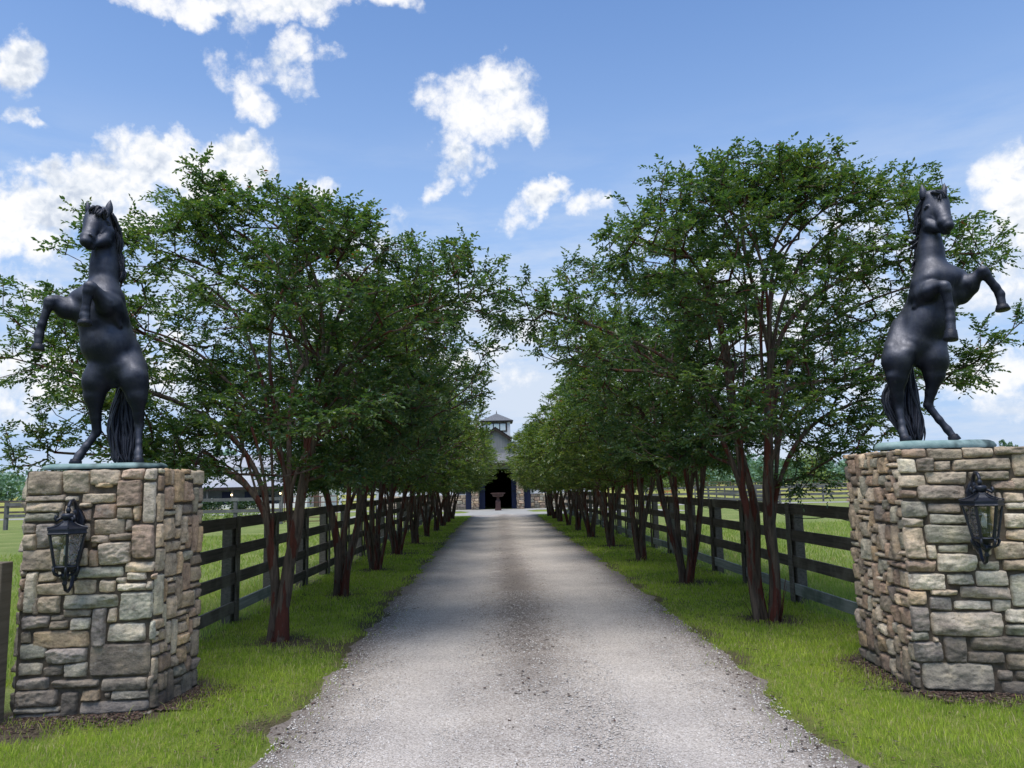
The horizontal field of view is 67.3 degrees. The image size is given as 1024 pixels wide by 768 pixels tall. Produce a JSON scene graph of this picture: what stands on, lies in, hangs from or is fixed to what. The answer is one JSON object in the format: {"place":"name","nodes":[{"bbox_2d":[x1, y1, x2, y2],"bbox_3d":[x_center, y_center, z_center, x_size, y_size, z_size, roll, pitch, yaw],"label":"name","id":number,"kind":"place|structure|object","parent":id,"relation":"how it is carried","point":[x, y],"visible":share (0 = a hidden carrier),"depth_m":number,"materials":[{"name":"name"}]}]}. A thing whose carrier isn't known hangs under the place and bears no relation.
{"place":"outdoors","nodes":[
{"label":"outdoors","id":0,"kind":"place"},
{"bbox_2d":[164,455,336,509],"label":"house","id":1,"kind":"structure","parent":0,"point":[237,490],"depth_m":76.91,"materials":[{"name":"metal"}]},
{"bbox_2d":[222,492,230,504],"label":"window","id":2,"kind":"structure","parent":1,"relation":"in","point":[224,494],"depth_m":76.82,"materials":[{"name":"black glass"}]},
{"bbox_2d":[245,492,251,502],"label":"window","id":3,"kind":"structure","parent":1,"relation":"in","point":[247,495],"depth_m":76.84,"materials":[{"name":"black glass"}]},
{"bbox_2d":[0,501,847,519],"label":"lane","id":4,"kind":"structure","parent":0,"point":[635,505],"depth_m":56.04,"materials":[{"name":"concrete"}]},
{"bbox_2d":[339,488,378,505],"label":"white gate","id":5,"kind":"structure","parent":4,"relation":"on","point":[376,498],"depth_m":57.07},
{"bbox_2d":[0,482,1023,767],"bbox_3d":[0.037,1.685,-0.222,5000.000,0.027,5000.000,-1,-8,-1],"label":"ground","id":6,"kind":"structure","parent":0,"point":[10,538],"depth_m":7.09,"materials":[{"name":"green plant"}]},
{"bbox_2d":[0,561,12,722],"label":"rail fence","id":7,"kind":"object","parent":6,"relation":"on","point":[6,569],"visible":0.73,"depth_m":5.83,"materials":[{"name":"brown wood"}]},
{"bbox_2d":[0,500,24,513],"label":"field fence","id":8,"kind":"object","parent":6,"relation":"on","point":[15,501],"visible":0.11,"depth_m":57.27,"materials":[{"name":"brown wood"}]},
{"bbox_2d":[9,468,203,717],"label":"stone pillar","id":9,"kind":"structure","parent":6,"relation":"on","point":[114,630],"depth_m":6.11,"materials":[{"name":"grey stone"}]},
{"bbox_2d":[47,499,87,592],"bbox_3d":[-3.445,1.253,5.948,0.275,0.724,0.359,3,-9,-30],"label":"wall lantern","id":10,"kind":"object","parent":9,"relation":"attached to","point":[74,526],"depth_m":5.92,"materials":[{"name":"black metal"}]},
{"bbox_2d":[30,200,167,470],"bbox_3d":[-3.477,-0.464,6.617,1.019,2.377,0.738,-1,-8,-1],"label":"horse statue","id":11,"kind":"object","parent":9,"relation":"on","point":[93,307],"visible":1,"depth_m":6.56,"materials":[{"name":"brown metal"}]},
{"bbox_2d":[3,497,282,529],"bbox_3d":[-18.733,6.581,39.131,14.021,1.380,0.202,-1,-8,-1],"label":"grey rail fence","id":12,"kind":"object","parent":6,"relation":"on","point":[235,511],"visible":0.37,"depth_m":39.14,"materials":[{"name":"grey wood"}]},
{"bbox_2d":[0,448,375,500],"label":"wood","id":13,"kind":"object","parent":6,"relation":"on","point":[13,486],"visible":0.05,"depth_m":214.12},
{"bbox_2d":[202,498,257,509],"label":"hedge","id":14,"kind":"object","parent":6,"relation":"on","point":[217,505],"visible":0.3,"depth_m":71.97,"materials":[{"name":"green plant"}]},
{"bbox_2d":[202,512,259,520],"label":"flower bed","id":15,"kind":"object","parent":6,"relation":"on","point":[206,516],"visible":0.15,"depth_m":44.91,"materials":[{"name":"green plant"}]},
{"bbox_2d":[0,141,528,642],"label":"crape myrtle","id":16,"kind":"object","parent":6,"relation":"on","point":[298,211],"visible":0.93,"depth_m":8.73,"materials":[{"name":"green plant"}]},
{"bbox_2d":[283,496,337,522],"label":"pipe gate","id":17,"kind":"structure","parent":6,"relation":"on","point":[320,502],"depth_m":39.55,"materials":[{"name":"grey metal"}]},
{"bbox_2d":[198,494,435,629],"bbox_3d":[-3.944,4.505,25.414,0.192,1.475,37.293,-1,-8,-1],"label":"board fence","id":18,"kind":"object","parent":6,"relation":"on","point":[233,575],"visible":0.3,"depth_m":11.16,"materials":[{"name":"black wood"}]},
{"bbox_2d":[184,269,492,596],"bbox_3d":[-2.679,0.765,12.796,4.755,5.450,5.487,-1,-8,-1],"label":"crape myrtle","id":19,"kind":"object","parent":6,"relation":"on","point":[342,568],"visible":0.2,"depth_m":12.43,"materials":[{"name":"green plant"}]},
{"bbox_2d":[263,324,496,570],"bbox_3d":[-2.637,1.236,16.523,4.708,5.494,4.950,-7,-10,39],"label":"crape myrtle","id":20,"kind":"object","parent":6,"relation":"on","point":[375,551],"visible":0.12,"depth_m":16.15,"materials":[{"name":"green plant"}]},
{"bbox_2d":[329,369,499,554],"bbox_3d":[-2.719,1.914,20.194,5.184,5.105,4.931,4,-9,-34],"label":"crape myrtle","id":21,"kind":"object","parent":6,"relation":"on","point":[397,540],"visible":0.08,"depth_m":19.91,"materials":[{"name":"green plant"}]},
{"bbox_2d":[0,519,856,683],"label":"pasture grass","id":22,"kind":"structure","parent":6,"relation":"on","point":[814,576],"depth_m":15.55,"materials":[{"name":"green plant"}]},
{"bbox_2d":[375,389,495,543],"bbox_3d":[-2.943,2.183,23.495,4.889,5.444,5.055,-1,-8,0],"label":"crape myrtle","id":23,"kind":"object","parent":6,"relation":"on","point":[414,526],"visible":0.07,"depth_m":23.40,"materials":[{"name":"green plant"}]},
{"bbox_2d":[388,419,489,536],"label":"crape myrtle","id":24,"kind":"object","parent":6,"relation":"on","point":[426,525],"visible":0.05,"depth_m":26.73,"materials":[{"name":"green plant"}]},
{"bbox_2d":[395,423,494,530],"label":"crape myrtle","id":25,"kind":"object","parent":6,"relation":"on","point":[437,512],"visible":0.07,"depth_m":30.09,"materials":[{"name":"green plant"}]},
{"bbox_2d":[415,431,497,525],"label":"crape myrtle","id":26,"kind":"object","parent":6,"relation":"on","point":[443,518],"visible":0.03,"depth_m":33.66,"materials":[{"name":"green plant"}]},
{"bbox_2d":[445,465,497,518],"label":"crape myrtle","id":27,"kind":"object","parent":6,"relation":"on","point":[452,512],"visible":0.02,"depth_m":40.39,"materials":[{"name":"green plant"}]},
{"bbox_2d":[442,425,506,521],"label":"crape myrtle","id":28,"kind":"object","parent":6,"relation":"on","point":[452,498],"visible":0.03,"depth_m":37.21,"materials":[{"name":"green plant"}]},
{"bbox_2d":[383,410,592,510],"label":"barn","id":29,"kind":"structure","parent":6,"relation":"on","point":[514,496],"depth_m":56.16,"materials":[{"name":"stone"}]},
{"bbox_2d":[466,489,471,509],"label":"door","id":30,"kind":"structure","parent":29,"relation":"in","point":[468,495],"depth_m":56.05,"materials":[{"name":"blue wood"}]},
{"bbox_2d":[479,485,484,508],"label":"door","id":31,"kind":"structure","parent":29,"relation":"in","point":[482,493],"depth_m":56.10,"materials":[{"name":"blue wood"}]},
{"bbox_2d":[511,472,516,507],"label":"door","id":32,"kind":"structure","parent":29,"relation":"in","point":[514,500],"depth_m":56.19,"materials":[{"name":"blue wood"}]},
{"bbox_2d":[524,487,530,507],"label":"door","id":33,"kind":"structure","parent":29,"relation":"in","point":[527,496],"depth_m":56.15,"materials":[{"name":"blue wood"}]},
{"bbox_2d":[0,524,1023,767],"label":"leaf litter","id":34,"kind":"object","parent":6,"relation":"on","point":[198,687],"visible":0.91,"depth_m":6.01,"materials":[{"name":"brown plant"}]},
{"bbox_2d":[500,431,553,515],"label":"crape myrtle","id":35,"kind":"object","parent":6,"relation":"on","point":[548,507],"visible":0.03,"depth_m":41.52,"materials":[{"name":"green plant"}]},
{"bbox_2d":[505,419,559,517],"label":"crape myrtle","id":36,"kind":"object","parent":6,"relation":"on","point":[553,511],"visible":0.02,"depth_m":38.59,"materials":[{"name":"green plant"}]},
{"bbox_2d":[505,428,592,525],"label":"crape myrtle","id":37,"kind":"object","parent":6,"relation":"on","point":[562,502],"visible":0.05,"depth_m":31.77,"materials":[{"name":"green plant"}]},
{"bbox_2d":[508,427,591,521],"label":"crape myrtle","id":38,"kind":"object","parent":6,"relation":"on","point":[559,510],"visible":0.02,"depth_m":35.24,"materials":[{"name":"green plant"}]},
{"bbox_2d":[513,416,622,530],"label":"crape myrtle","id":39,"kind":"object","parent":6,"relation":"on","point":[578,515],"visible":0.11,"depth_m":28.25,"materials":[{"name":"green plant"}]},
{"bbox_2d":[501,380,637,536],"bbox_3d":[2.207,2.367,25.182,5.237,5.300,4.981,0,-8,-7],"label":"crape myrtle","id":40,"kind":"object","parent":6,"relation":"on","point":[590,530],"visible":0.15,"depth_m":24.66,"materials":[{"name":"green plant"}]},
{"bbox_2d":[527,373,670,546],"bbox_3d":[2.631,1.966,21.108,4.589,5.001,4.744,-4,-8,21],"label":"crape myrtle","id":41,"kind":"object","parent":6,"relation":"on","point":[609,532],"visible":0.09,"depth_m":20.96,"materials":[{"name":"green plant"}]},
{"bbox_2d":[537,320,744,560],"bbox_3d":[2.738,1.148,17.065,4.652,5.574,4.810,-6,-9,31],"label":"crape myrtle","id":42,"kind":"object","parent":6,"relation":"on","point":[639,532],"visible":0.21,"depth_m":16.90,"materials":[{"name":"green plant"}]},
{"bbox_2d":[621,482,731,491],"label":"pipe fence","id":43,"kind":"object","parent":6,"relation":"on","point":[719,484],"visible":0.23,"depth_m":143.78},
{"bbox_2d":[551,261,852,583],"bbox_3d":[3.041,0.717,13.636,4.983,5.525,5.516,-1,-8,-1],"label":"crape myrtle","id":44,"kind":"object","parent":6,"relation":"on","point":[686,574],"visible":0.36,"depth_m":13.05,"materials":[{"name":"green plant"}]},
{"bbox_2d":[645,485,762,507],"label":"plank fence","id":45,"kind":"object","parent":6,"relation":"on","point":[708,493],"visible":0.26,"depth_m":49.39,"materials":[{"name":"grey wood"}]},
{"bbox_2d":[564,490,857,614],"bbox_3d":[3.576,4.400,25.864,0.193,1.475,37.694,-1,-8,-2],"label":"board fence","id":46,"kind":"object","parent":6,"relation":"on","point":[795,535],"visible":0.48,"depth_m":11.81,"materials":[{"name":"black wood"}]},
{"bbox_2d":[703,506,849,521],"bbox_3d":[3.915,1.944,11.616,0.011,0.079,8.601,-1,-8,-1],"label":"wire","id":47,"kind":"object","parent":46,"relation":"attached to","point":[784,515],"visible":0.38,"depth_m":10.45,"materials":[{"name":"black metal"}]},
{"bbox_2d":[609,453,847,487],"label":"distant trees","id":48,"kind":"object","parent":6,"relation":"on","point":[755,469],"visible":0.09,"depth_m":235.66,"materials":[{"name":"green plant"}]},
{"bbox_2d":[694,485,781,502],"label":"plank fence","id":49,"kind":"object","parent":6,"relation":"on","point":[734,495],"visible":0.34,"depth_m":62.53,"materials":[{"name":"grey wood"}]},
{"bbox_2d":[479,131,1023,622],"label":"crape myrtle","id":50,"kind":"object","parent":6,"relation":"on","point":[725,189],"visible":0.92,"depth_m":9.36,"materials":[{"name":"green plant"}]},
{"bbox_2d":[778,458,799,483],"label":"tree","id":51,"kind":"object","parent":6,"relation":"on","point":[789,471],"visible":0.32,"depth_m":164.61,"materials":[{"name":"green plant"}]},
{"bbox_2d":[733,480,847,485],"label":"pipe fence","id":52,"kind":"object","parent":6,"relation":"on","point":[799,481],"visible":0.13,"depth_m":148.62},
{"bbox_2d":[746,483,848,495],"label":"plank fence","id":53,"kind":"object","parent":6,"relation":"on","point":[809,487],"visible":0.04,"depth_m":76.22,"materials":[{"name":"grey wood"}]},
{"bbox_2d":[755,484,848,501],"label":"plank fence","id":54,"kind":"object","parent":6,"relation":"on","point":[822,497],"visible":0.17,"depth_m":57.00,"materials":[{"name":"grey wood"}]},
{"bbox_2d":[799,448,830,491],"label":"tree","id":55,"kind":"object","parent":6,"relation":"on","point":[813,461],"visible":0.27,"depth_m":100.16,"materials":[{"name":"green plant"}]},
{"bbox_2d":[843,446,1023,693],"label":"stone pillar","id":56,"kind":"structure","parent":6,"relation":"on","point":[940,604],"depth_m":6.22,"materials":[{"name":"beige stone"}]},
{"bbox_2d":[874,183,1010,450],"bbox_3d":[3.791,-0.652,6.960,1.124,2.470,0.732,-1,-8,-1],"label":"horse statue","id":57,"kind":"object","parent":56,"relation":"on","point":[922,332],"visible":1,"depth_m":6.89,"materials":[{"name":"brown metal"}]},
{"bbox_2d":[958,471,1004,564],"bbox_3d":[3.633,1.037,5.957,0.275,0.724,0.359,0,-8,-12],"label":"wall lantern","id":58,"kind":"object","parent":56,"relation":"attached to","point":[977,497],"depth_m":5.92,"materials":[{"name":"black metal"}]},
{"bbox_2d":[998,439,1019,446],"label":"broadleaf tree","id":59,"kind":"object","parent":6,"relation":"on","point":[1009,444],"visible":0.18,"depth_m":152.07,"materials":[{"name":"green plant"}]},
{"bbox_2d":[0,0,1023,493],"label":"sky","id":60,"kind":"structure","parent":0,"point":[511,122],"materials":[{"name":"blue"}]},
{"bbox_2d":[350,507,684,517],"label":"path","id":61,"kind":"structure","parent":0,"point":[494,512],"depth_m":48.90,"materials":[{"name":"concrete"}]},
{"bbox_2d":[491,493,504,510],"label":"pedestal urn","id":62,"kind":"object","parent":61,"relation":"on","point":[498,503],"visible":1,"depth_m":52.57,"materials":[{"name":"stone"}]},
{"bbox_2d":[249,514,869,767],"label":"driveway","id":63,"kind":"structure","parent":0,"point":[460,566],"depth_m":6.62,"materials":[{"name":"grey gravel"}]},
{"bbox_2d":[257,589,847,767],"bbox_3d":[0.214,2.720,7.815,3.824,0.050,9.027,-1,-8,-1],"label":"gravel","id":64,"kind":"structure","parent":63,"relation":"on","point":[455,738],"depth_m":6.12,"materials":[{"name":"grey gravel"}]}
]}

